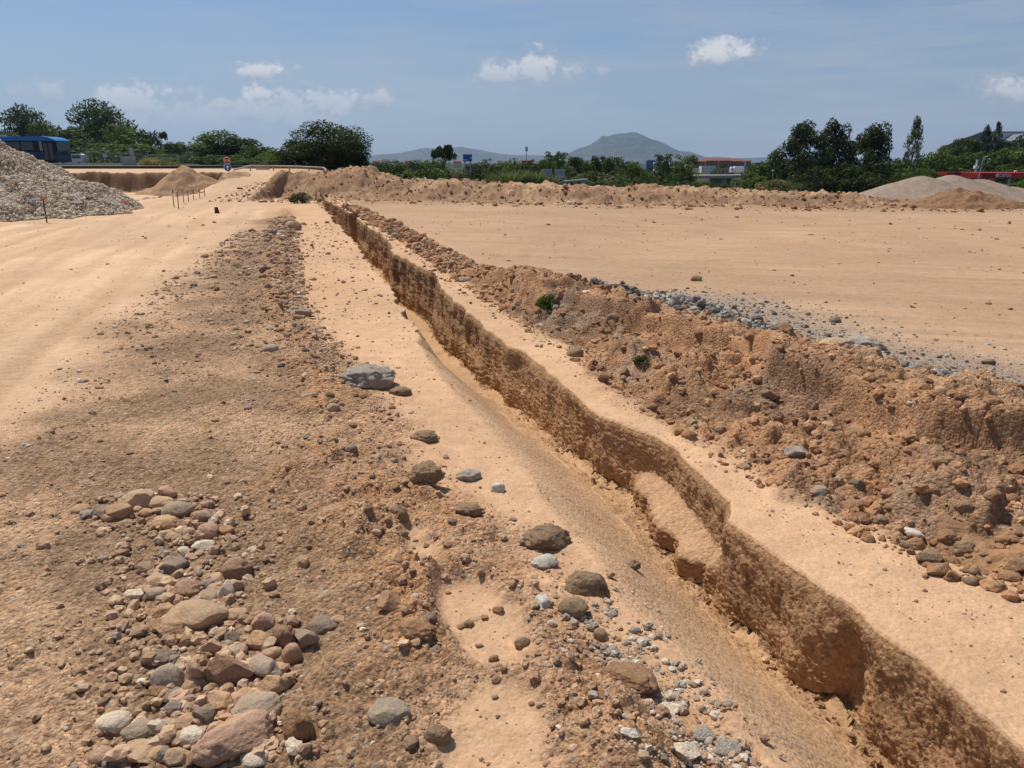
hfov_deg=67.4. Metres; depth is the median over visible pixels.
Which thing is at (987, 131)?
cypress tree
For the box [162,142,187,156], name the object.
broadleaf tree
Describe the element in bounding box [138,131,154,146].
feathery tree
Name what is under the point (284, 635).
stone
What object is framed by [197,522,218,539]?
stone
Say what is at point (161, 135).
feathery tree
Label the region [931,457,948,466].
earth clod
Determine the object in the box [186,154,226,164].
shrub
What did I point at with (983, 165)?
shrub
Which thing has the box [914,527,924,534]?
earth clod
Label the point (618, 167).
broadleaf tree
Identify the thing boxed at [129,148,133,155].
sign post
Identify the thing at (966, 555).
earth clod
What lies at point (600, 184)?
shrub
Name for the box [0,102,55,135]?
broadleaf tree
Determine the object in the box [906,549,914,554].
earth clod
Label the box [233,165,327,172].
guard rail
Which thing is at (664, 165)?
feathery tree
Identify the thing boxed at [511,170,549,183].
reed clump
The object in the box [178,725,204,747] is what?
stone
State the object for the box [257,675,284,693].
stone
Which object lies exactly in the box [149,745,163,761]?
stone
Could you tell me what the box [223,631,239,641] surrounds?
stone
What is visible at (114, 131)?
broadleaf tree
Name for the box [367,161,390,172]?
broadleaf tree
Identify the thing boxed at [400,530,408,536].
earth clod
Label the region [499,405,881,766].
fallen soil
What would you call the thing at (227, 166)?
road sign
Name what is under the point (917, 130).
poplar tree
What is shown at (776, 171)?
broadleaf tree
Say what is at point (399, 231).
loose earth
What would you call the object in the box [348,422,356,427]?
earth clod
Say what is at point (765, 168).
broadleaf tree
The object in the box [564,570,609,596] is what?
earth clod
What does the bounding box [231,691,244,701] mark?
stone
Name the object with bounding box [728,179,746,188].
shrub
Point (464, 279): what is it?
earth clod
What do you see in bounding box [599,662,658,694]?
earth clod
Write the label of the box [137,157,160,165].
dry grass
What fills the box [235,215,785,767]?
crumbs
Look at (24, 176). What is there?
gravel pile
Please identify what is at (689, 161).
feathery tree
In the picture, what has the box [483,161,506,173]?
broadleaf tree
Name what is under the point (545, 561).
concrete chunk
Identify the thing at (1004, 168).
shrub
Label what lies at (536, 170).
broadleaf tree
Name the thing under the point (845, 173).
shrub
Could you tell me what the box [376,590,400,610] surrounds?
stone
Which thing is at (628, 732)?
stone
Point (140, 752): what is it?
stone
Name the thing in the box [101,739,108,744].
stone
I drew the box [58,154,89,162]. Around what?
van
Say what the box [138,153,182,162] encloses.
shrub
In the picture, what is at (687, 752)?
boulder
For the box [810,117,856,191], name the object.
pine tree
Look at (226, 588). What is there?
stone
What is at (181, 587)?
stone
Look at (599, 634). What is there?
earth clod
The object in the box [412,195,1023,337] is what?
pad crumbs
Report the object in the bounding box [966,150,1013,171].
broadleaf tree
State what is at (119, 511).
stone
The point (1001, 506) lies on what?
earth clod
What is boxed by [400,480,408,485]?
earth clod
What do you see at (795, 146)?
pine tree
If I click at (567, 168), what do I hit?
broadleaf tree
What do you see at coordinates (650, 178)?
shrub
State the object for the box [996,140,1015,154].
broadleaf tree
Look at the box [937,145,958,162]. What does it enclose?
broadleaf tree
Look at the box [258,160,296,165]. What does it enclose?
shrub
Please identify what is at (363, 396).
earth clod
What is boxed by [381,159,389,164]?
house
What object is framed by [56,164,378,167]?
road
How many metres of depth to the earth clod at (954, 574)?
3.00 m
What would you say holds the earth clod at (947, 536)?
on the ground at (880, 674)
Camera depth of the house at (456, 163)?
479.30 m
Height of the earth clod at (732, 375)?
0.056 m
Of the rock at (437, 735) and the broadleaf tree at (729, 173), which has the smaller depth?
the rock at (437, 735)
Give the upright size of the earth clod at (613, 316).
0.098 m
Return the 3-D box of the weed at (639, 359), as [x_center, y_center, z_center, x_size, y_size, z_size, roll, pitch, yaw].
[1.050,-0.197,6.193,0.156,0.093,0.133,0,16,0]
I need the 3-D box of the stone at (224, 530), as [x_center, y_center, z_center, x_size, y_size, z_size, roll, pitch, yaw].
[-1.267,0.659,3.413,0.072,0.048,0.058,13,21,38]
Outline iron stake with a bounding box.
[42,196,47,222]
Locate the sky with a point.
(705, 78)
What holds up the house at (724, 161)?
on the ground at (880, 674)
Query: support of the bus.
on the road at (211, 166)
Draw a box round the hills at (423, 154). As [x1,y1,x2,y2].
[367,147,547,162]
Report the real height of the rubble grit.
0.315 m
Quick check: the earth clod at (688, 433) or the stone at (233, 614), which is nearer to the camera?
the stone at (233, 614)
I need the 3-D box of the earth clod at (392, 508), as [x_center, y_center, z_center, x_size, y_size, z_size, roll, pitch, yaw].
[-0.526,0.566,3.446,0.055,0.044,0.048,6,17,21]
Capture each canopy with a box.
[937,172,960,175]
[957,172,1023,184]
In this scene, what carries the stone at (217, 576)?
on the ground at (880, 674)
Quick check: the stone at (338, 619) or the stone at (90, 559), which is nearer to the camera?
the stone at (338, 619)
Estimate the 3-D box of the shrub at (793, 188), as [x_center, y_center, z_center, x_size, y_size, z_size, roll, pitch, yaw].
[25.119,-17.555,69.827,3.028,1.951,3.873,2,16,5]
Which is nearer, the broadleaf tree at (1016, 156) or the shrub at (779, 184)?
the shrub at (779, 184)
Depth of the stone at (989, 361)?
6.30 m
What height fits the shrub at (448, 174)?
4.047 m
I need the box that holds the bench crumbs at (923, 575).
[299,221,1023,767]
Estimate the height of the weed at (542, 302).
0.217 m
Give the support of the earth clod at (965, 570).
on the ground at (880, 674)
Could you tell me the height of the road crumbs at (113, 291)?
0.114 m
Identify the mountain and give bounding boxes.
[518,132,706,162]
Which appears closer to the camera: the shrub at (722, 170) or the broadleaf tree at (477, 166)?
the shrub at (722, 170)
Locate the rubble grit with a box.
[540,569,751,767]
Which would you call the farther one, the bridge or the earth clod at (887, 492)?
the bridge
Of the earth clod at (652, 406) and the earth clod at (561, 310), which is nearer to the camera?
the earth clod at (652, 406)
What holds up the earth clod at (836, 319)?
on the ground at (880, 674)
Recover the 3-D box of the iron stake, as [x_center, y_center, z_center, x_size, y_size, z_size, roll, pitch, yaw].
[-12.854,-4.727,21.148,0.031,0.861,0.036,0,16,0]
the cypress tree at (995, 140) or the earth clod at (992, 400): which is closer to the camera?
the earth clod at (992, 400)
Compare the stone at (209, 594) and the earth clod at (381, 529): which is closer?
the stone at (209, 594)
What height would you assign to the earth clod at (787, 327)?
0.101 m
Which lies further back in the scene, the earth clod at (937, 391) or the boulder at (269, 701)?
the earth clod at (937, 391)
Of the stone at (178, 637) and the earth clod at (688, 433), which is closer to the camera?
the stone at (178, 637)
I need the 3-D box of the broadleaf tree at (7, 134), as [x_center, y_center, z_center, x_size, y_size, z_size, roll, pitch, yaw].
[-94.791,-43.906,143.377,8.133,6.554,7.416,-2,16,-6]
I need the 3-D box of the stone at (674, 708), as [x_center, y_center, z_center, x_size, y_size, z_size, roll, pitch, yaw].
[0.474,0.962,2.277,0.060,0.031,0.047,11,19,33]
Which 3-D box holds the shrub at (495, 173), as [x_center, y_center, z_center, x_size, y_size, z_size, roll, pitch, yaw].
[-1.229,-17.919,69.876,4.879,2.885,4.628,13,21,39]
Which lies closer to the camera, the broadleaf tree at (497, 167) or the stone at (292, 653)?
the stone at (292, 653)
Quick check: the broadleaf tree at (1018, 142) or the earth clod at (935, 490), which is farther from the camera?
the broadleaf tree at (1018, 142)
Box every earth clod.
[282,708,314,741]
[285,221,301,230]
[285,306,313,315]
[296,324,304,329]
[325,391,334,396]
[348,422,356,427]
[359,394,366,398]
[363,504,373,515]
[376,526,384,532]
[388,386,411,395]
[389,505,397,512]
[390,458,397,462]
[391,482,400,488]
[397,505,408,522]
[398,618,435,641]
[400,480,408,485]
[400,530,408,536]
[407,460,445,485]
[410,430,437,442]
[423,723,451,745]
[447,518,457,524]
[455,502,481,516]
[457,623,464,628]
[458,277,471,281]
[463,619,474,628]
[475,643,483,647]
[488,654,498,661]
[491,676,501,683]
[491,694,498,698]
[492,606,503,612]
[514,636,529,648]
[558,308,568,312]
[558,596,588,619]
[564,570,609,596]
[567,347,583,356]
[593,627,607,640]
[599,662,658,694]
[607,313,618,320]
[614,328,625,334]
[619,366,629,374]
[623,557,640,569]
[646,403,657,409]
[680,429,696,438]
[690,275,701,280]
[694,328,702,336]
[714,427,722,432]
[729,373,738,377]
[744,329,754,341]
[749,352,760,364]
[760,390,776,400]
[768,414,781,420]
[777,322,793,332]
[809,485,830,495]
[818,337,851,345]
[829,316,840,322]
[836,452,845,458]
[839,499,863,510]
[849,516,857,521]
[857,429,870,437]
[866,376,879,381]
[870,514,889,524]
[880,488,893,497]
[883,503,892,510]
[887,405,895,410]
[900,540,912,548]
[902,446,916,454]
[904,532,913,538]
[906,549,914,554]
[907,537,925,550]
[912,509,920,513]
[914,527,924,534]
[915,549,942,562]
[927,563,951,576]
[929,540,937,546]
[930,487,939,493]
[931,388,946,395]
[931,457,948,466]
[937,528,957,544]
[943,576,955,581]
[944,457,953,461]
[945,570,961,580]
[946,389,958,397]
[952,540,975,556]
[953,499,974,511]
[954,448,966,455]
[962,567,968,572]
[962,576,978,585]
[964,553,972,557]
[968,565,980,574]
[977,576,987,580]
[979,552,988,556]
[980,453,988,458]
[982,395,1003,405]
[983,490,998,500]
[988,490,1002,498]
[993,535,1009,543]
[993,580,1007,590]
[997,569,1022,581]
[998,502,1005,509]
[1001,515,1009,523]
[1003,559,1023,572]
[1005,493,1020,502]
[1005,506,1013,512]
[1008,535,1018,542]
[1014,532,1023,535]
[1014,557,1023,562]
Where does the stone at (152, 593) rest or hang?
on the ground at (880, 674)
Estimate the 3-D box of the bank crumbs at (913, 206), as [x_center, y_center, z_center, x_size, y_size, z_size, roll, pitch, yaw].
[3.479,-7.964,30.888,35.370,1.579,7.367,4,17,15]
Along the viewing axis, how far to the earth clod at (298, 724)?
2.19 m
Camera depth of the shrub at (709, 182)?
55.56 m
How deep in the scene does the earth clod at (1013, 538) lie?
3.31 m
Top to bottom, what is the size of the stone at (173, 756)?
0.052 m
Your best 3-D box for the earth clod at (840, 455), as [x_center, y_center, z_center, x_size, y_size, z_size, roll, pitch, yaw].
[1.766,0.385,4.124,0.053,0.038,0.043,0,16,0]
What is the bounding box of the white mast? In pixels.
[973,160,978,171]
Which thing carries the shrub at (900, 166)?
on the ground at (880, 674)
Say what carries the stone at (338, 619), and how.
on the ground at (880, 674)
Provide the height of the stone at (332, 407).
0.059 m
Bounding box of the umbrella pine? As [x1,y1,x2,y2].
[431,144,456,169]
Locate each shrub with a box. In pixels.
[69,139,114,157]
[80,143,136,162]
[85,135,168,162]
[111,137,155,160]
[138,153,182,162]
[158,157,190,162]
[176,151,209,163]
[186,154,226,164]
[215,150,269,164]
[220,157,271,164]
[256,150,281,160]
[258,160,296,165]
[374,162,389,171]
[380,160,424,178]
[395,167,449,179]
[430,158,466,179]
[452,174,466,180]
[453,168,490,180]
[474,158,501,178]
[483,171,514,180]
[523,159,554,176]
[557,169,588,185]
[563,171,607,184]
[588,181,612,185]
[589,174,635,186]
[611,164,657,182]
[624,179,650,184]
[629,165,677,185]
[648,172,688,186]
[676,181,699,186]
[694,181,714,187]
[702,182,743,188]
[711,164,731,185]
[727,177,760,190]
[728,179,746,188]
[733,170,769,189]
[753,181,775,190]
[754,178,788,190]
[774,180,804,191]
[783,165,844,192]
[822,163,889,193]
[843,160,908,192]
[885,158,915,183]
[894,155,941,180]
[950,167,969,171]
[965,162,1005,183]
[984,164,1023,185]
[1004,181,1023,187]
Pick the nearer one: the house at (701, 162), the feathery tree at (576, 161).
the feathery tree at (576, 161)
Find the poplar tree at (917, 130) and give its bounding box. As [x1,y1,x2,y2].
[903,116,924,173]
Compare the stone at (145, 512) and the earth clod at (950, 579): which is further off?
the stone at (145, 512)
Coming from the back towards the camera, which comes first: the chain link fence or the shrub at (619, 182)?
the chain link fence
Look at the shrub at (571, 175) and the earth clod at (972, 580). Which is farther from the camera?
the shrub at (571, 175)
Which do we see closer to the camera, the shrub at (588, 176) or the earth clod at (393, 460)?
the earth clod at (393, 460)
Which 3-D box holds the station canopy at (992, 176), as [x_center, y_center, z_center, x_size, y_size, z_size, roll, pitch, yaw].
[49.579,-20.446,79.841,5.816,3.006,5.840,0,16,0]
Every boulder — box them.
[166,599,228,631]
[193,709,273,767]
[202,655,254,684]
[219,558,252,580]
[230,691,281,716]
[338,364,395,389]
[519,523,570,550]
[673,742,700,762]
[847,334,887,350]
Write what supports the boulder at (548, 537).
on the ground at (880, 674)
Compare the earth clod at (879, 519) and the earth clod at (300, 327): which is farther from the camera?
the earth clod at (300, 327)
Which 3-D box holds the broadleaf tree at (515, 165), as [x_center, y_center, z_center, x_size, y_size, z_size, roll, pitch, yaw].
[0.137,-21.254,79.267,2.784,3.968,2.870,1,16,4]
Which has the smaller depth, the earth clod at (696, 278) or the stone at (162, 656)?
the stone at (162, 656)
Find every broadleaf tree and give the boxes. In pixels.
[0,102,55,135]
[0,130,19,135]
[26,119,63,136]
[44,127,101,150]
[65,98,137,142]
[95,124,148,147]
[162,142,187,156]
[176,141,198,154]
[188,129,245,159]
[215,136,263,160]
[235,145,277,163]
[272,138,320,168]
[282,119,373,170]
[324,141,370,170]
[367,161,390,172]
[389,160,427,174]
[418,159,448,174]
[461,162,493,176]
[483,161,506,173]
[501,158,524,174]
[514,163,546,175]
[538,159,571,177]
[584,162,619,178]
[614,160,649,175]
[656,165,684,183]
[707,166,734,179]
[744,160,778,182]
[768,166,785,182]
[918,147,959,177]
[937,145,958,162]
[939,152,983,171]
[949,137,986,155]
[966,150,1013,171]
[987,147,1023,170]
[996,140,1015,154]
[1007,134,1023,160]
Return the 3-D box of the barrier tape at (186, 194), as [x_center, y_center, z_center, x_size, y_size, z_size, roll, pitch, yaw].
[-13.162,-7.712,31.065,0.432,0.261,7.818,-4,17,-14]
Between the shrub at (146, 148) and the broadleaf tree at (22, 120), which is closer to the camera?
the shrub at (146, 148)
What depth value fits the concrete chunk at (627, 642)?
2.60 m
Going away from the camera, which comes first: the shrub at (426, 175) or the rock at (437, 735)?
the rock at (437, 735)
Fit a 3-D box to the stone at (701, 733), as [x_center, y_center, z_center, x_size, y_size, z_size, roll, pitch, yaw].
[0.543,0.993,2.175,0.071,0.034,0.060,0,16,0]
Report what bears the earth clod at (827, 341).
on the ground at (880, 674)
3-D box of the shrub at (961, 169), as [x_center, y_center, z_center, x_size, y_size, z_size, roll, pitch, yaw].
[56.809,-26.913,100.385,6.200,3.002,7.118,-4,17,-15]
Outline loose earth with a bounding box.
[341,203,1023,601]
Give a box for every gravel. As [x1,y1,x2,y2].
[35,491,385,765]
[577,274,1023,383]
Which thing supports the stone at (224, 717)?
on the ground at (880, 674)
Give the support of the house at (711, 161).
on the ground at (880, 674)
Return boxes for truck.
[729,166,743,174]
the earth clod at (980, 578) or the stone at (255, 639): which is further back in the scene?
the earth clod at (980, 578)
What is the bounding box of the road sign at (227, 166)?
[223,157,230,171]
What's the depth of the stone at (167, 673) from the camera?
2.42 m
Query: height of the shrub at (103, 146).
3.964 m
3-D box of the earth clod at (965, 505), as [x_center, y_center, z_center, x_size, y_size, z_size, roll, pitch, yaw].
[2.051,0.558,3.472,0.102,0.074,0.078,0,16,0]
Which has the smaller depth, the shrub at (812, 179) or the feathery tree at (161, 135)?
the shrub at (812, 179)
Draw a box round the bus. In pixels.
[0,136,71,161]
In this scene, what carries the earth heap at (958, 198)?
on the ground at (880, 674)
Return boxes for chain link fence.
[90,151,198,163]
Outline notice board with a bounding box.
[121,156,136,165]
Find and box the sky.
[0,0,1023,159]
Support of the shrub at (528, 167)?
on the ground at (880, 674)
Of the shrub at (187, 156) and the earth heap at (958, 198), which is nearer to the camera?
the earth heap at (958, 198)
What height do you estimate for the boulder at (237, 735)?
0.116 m
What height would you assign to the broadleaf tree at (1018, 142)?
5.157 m
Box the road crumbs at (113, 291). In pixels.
[1,212,248,423]
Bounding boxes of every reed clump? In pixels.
[482,171,513,182]
[493,169,534,182]
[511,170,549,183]
[535,173,561,184]
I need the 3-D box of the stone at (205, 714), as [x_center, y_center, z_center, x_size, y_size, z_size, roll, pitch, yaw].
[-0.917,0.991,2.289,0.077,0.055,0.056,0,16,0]
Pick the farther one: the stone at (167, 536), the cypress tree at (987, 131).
the cypress tree at (987, 131)
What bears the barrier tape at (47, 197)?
attached to the iron stake
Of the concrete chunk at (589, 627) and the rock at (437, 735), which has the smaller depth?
the rock at (437, 735)
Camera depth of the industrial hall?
200.11 m
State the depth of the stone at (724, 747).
2.12 m
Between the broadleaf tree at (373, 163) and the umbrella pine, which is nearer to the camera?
the umbrella pine
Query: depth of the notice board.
60.47 m
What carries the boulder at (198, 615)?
on the ground at (880, 674)
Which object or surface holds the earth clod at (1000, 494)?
on the ground at (880, 674)
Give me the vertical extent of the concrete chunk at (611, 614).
0.022 m
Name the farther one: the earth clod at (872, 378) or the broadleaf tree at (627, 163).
the broadleaf tree at (627, 163)
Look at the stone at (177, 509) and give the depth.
3.55 m
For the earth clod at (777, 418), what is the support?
on the ground at (880, 674)
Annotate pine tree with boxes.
[765,119,832,190]
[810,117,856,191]
[836,121,892,177]
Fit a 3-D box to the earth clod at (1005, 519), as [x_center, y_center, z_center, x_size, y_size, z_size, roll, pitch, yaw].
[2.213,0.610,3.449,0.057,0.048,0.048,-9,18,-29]
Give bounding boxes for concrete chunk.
[455,468,481,481]
[490,482,504,491]
[530,553,558,568]
[534,594,550,608]
[568,619,577,625]
[585,624,594,631]
[601,645,618,656]
[606,610,617,618]
[621,640,630,645]
[630,626,640,633]
[636,637,649,642]
[668,666,675,671]
[671,660,680,665]
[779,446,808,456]
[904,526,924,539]
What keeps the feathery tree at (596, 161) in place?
on the ground at (880, 674)
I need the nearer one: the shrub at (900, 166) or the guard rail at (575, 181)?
the guard rail at (575, 181)
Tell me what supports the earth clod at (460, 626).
on the ground at (880, 674)
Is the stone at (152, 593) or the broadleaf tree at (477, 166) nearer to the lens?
the stone at (152, 593)
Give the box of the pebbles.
[0,225,763,767]
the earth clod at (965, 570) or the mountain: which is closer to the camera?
the earth clod at (965, 570)
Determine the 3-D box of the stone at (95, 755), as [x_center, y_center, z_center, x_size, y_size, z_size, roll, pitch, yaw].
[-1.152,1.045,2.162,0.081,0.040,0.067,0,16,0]
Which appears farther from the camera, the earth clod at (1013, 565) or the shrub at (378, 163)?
the shrub at (378, 163)
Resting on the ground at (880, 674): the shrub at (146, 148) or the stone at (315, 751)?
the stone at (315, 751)
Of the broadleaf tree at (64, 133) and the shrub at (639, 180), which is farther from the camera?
the broadleaf tree at (64, 133)
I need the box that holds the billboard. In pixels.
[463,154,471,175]
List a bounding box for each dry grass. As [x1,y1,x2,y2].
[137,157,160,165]
[160,159,180,165]
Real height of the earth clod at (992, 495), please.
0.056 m
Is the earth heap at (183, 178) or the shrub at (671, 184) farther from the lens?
the shrub at (671, 184)
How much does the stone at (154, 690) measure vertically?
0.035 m
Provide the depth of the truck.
96.92 m
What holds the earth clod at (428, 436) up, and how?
on the ground at (880, 674)
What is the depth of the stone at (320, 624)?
2.72 m
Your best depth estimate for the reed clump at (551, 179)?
49.97 m
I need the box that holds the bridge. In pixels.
[672,169,747,187]
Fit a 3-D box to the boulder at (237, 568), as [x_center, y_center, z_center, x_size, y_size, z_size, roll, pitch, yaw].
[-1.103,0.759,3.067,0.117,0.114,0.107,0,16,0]
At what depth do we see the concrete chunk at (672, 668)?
2.47 m
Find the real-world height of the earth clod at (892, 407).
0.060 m
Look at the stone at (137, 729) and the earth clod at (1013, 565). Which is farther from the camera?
the earth clod at (1013, 565)
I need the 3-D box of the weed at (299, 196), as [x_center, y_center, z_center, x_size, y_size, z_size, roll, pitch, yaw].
[-8.687,-7.644,31.530,1.062,0.542,0.907,0,16,0]
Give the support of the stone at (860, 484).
on the ground at (880, 674)
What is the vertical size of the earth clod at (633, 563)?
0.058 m
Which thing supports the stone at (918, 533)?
on the ground at (880, 674)
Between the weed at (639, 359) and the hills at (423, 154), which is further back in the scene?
the hills at (423, 154)
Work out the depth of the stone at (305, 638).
2.61 m
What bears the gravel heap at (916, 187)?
on the ground at (880, 674)
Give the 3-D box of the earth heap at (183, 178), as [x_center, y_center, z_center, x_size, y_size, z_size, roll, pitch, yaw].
[-16.900,-10.514,40.055,8.000,1.706,8.000,0,16,0]
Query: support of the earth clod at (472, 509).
on the ground at (880, 674)
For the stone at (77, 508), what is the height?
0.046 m
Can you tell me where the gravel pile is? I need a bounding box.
[0,139,143,221]
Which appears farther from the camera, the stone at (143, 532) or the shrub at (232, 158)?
the shrub at (232, 158)
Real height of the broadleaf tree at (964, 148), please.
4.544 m
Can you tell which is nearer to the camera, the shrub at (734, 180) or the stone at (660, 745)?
the stone at (660, 745)
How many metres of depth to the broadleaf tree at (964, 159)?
104.34 m
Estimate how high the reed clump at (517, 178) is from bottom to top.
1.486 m
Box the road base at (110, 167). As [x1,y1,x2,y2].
[57,166,179,168]
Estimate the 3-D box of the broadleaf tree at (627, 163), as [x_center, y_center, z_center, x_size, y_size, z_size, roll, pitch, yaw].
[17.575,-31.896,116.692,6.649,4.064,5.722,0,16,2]
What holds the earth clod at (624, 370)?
on the ground at (880, 674)
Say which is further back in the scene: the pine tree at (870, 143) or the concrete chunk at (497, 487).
the pine tree at (870, 143)
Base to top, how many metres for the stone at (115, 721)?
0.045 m
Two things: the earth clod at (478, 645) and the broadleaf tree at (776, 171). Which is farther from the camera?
the broadleaf tree at (776, 171)
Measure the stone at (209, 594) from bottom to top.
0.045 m
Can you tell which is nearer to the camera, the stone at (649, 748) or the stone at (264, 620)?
the stone at (649, 748)
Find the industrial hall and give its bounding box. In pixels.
[941,130,1023,156]
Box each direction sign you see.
[542,169,551,177]
[555,169,564,184]
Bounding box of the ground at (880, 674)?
[0,162,1023,767]
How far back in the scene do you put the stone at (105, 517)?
3.51 m
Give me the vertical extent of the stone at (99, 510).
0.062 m
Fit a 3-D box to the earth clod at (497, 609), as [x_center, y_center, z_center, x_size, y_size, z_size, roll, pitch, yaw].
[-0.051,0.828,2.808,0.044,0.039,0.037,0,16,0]
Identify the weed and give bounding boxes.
[287,192,311,203]
[534,294,557,311]
[632,354,650,365]
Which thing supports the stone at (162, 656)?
on the ground at (880, 674)
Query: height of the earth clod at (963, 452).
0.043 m
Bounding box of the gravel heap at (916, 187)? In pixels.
[858,175,1023,200]
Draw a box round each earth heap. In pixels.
[134,165,250,195]
[892,187,1023,208]
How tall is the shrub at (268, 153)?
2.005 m
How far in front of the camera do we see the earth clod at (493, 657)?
2.52 m
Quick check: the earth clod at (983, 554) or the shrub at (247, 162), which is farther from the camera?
the shrub at (247, 162)
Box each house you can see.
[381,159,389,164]
[453,160,461,167]
[521,159,531,164]
[691,159,705,167]
[704,158,719,166]
[718,158,731,167]
[731,159,743,165]
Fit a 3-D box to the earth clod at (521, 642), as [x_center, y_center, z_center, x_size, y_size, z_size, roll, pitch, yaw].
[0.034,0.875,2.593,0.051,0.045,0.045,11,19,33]
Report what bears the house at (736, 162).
on the ground at (880, 674)
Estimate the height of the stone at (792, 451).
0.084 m
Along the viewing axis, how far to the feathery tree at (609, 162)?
90.17 m
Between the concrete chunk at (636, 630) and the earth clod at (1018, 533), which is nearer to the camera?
the concrete chunk at (636, 630)
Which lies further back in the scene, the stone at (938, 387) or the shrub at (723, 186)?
the shrub at (723, 186)
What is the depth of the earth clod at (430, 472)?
3.73 m
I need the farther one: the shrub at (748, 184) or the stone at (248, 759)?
the shrub at (748, 184)
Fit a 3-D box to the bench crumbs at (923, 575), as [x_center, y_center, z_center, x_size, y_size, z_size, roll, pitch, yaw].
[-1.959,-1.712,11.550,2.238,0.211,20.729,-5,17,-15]
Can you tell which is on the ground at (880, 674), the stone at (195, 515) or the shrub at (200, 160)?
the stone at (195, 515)
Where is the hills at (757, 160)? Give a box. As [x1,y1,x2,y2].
[707,157,990,162]
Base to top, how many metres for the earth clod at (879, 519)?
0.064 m
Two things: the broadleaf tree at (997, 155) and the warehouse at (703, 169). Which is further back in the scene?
the warehouse at (703, 169)
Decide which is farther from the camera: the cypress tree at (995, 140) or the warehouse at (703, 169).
the warehouse at (703, 169)
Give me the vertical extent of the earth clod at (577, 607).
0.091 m
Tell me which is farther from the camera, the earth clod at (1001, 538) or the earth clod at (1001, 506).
the earth clod at (1001, 506)
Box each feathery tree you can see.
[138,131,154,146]
[150,130,167,150]
[538,151,567,181]
[564,156,592,179]
[583,156,605,179]
[601,156,625,178]
[651,154,672,184]
[672,154,699,184]
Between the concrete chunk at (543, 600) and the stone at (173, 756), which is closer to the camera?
the stone at (173, 756)
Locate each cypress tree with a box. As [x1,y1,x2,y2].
[979,124,991,152]
[989,121,1003,157]
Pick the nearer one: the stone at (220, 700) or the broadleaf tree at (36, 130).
the stone at (220, 700)
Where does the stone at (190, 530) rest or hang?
on the ground at (880, 674)
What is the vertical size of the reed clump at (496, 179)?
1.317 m
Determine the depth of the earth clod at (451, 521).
3.36 m
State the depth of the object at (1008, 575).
3.02 m
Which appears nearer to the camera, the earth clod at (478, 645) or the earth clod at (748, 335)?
the earth clod at (478, 645)
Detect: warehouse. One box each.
[645,160,654,169]
[699,166,715,172]
[744,161,750,167]
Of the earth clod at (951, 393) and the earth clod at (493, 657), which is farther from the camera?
the earth clod at (951, 393)
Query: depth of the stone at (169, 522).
3.46 m
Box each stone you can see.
[70,504,88,513]
[86,557,95,563]
[87,745,111,764]
[93,504,108,518]
[94,710,132,733]
[101,514,113,520]
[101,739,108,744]
[104,504,133,518]
[117,488,154,507]
[118,686,127,691]
[119,718,150,741]
[123,589,143,598]
[126,738,156,763]
[138,508,152,516]
[139,648,173,665]
[140,530,148,534]
[145,587,166,598]
[146,572,174,587]
[148,496,173,507]
[148,685,165,696]
[149,615,184,635]
[149,663,184,686]
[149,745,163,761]
[150,515,179,529]
[153,602,173,616]
[157,485,176,497]
[158,555,189,573]
[158,688,170,697]
[161,501,194,517]
[162,747,188,766]
[164,532,176,541]
[174,578,201,595]
[176,634,181,641]
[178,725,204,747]
[181,527,194,534]
[184,553,198,560]
[184,661,203,680]
[190,510,210,520]
[190,540,214,549]
[192,654,200,662]
[192,705,216,723]
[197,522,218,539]
[198,588,216,600]
[200,639,221,655]
[207,690,232,710]
[210,572,224,582]
[217,579,234,598]
[218,525,233,535]
[219,713,231,721]
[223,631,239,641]
[226,607,247,620]
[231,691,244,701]
[238,687,251,694]
[240,750,269,767]
[245,630,270,649]
[248,654,277,677]
[250,611,274,630]
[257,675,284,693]
[263,344,278,351]
[264,646,281,658]
[272,625,296,647]
[283,643,301,664]
[295,628,319,648]
[307,615,338,634]
[311,749,319,754]
[326,403,339,410]
[331,615,344,623]
[344,444,356,452]
[367,697,410,727]
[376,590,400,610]
[620,727,638,737]
[639,743,652,751]
[657,740,664,749]
[661,702,682,714]
[693,726,714,741]
[698,706,705,713]
[716,737,741,756]
[848,478,864,490]
[934,386,947,390]
[981,358,995,364]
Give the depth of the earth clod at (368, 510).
3.32 m
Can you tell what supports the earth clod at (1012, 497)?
on the ground at (880, 674)
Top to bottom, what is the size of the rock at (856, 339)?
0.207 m
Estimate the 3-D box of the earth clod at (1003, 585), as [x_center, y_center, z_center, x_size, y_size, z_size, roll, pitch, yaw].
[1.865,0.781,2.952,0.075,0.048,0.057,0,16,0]
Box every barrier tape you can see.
[0,189,171,202]
[172,191,203,196]
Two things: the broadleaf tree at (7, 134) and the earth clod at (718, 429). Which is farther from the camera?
the broadleaf tree at (7, 134)
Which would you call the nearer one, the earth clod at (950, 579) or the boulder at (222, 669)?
the boulder at (222, 669)
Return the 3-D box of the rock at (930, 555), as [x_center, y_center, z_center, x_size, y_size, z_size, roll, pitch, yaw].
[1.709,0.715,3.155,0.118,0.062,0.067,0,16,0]
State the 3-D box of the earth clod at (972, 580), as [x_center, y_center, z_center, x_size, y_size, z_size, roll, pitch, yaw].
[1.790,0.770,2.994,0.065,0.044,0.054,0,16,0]
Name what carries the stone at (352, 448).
on the ground at (880, 674)
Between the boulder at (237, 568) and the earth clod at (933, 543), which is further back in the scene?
the earth clod at (933, 543)
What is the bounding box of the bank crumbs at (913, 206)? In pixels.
[208,165,1023,211]
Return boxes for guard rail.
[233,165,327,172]
[562,179,587,183]

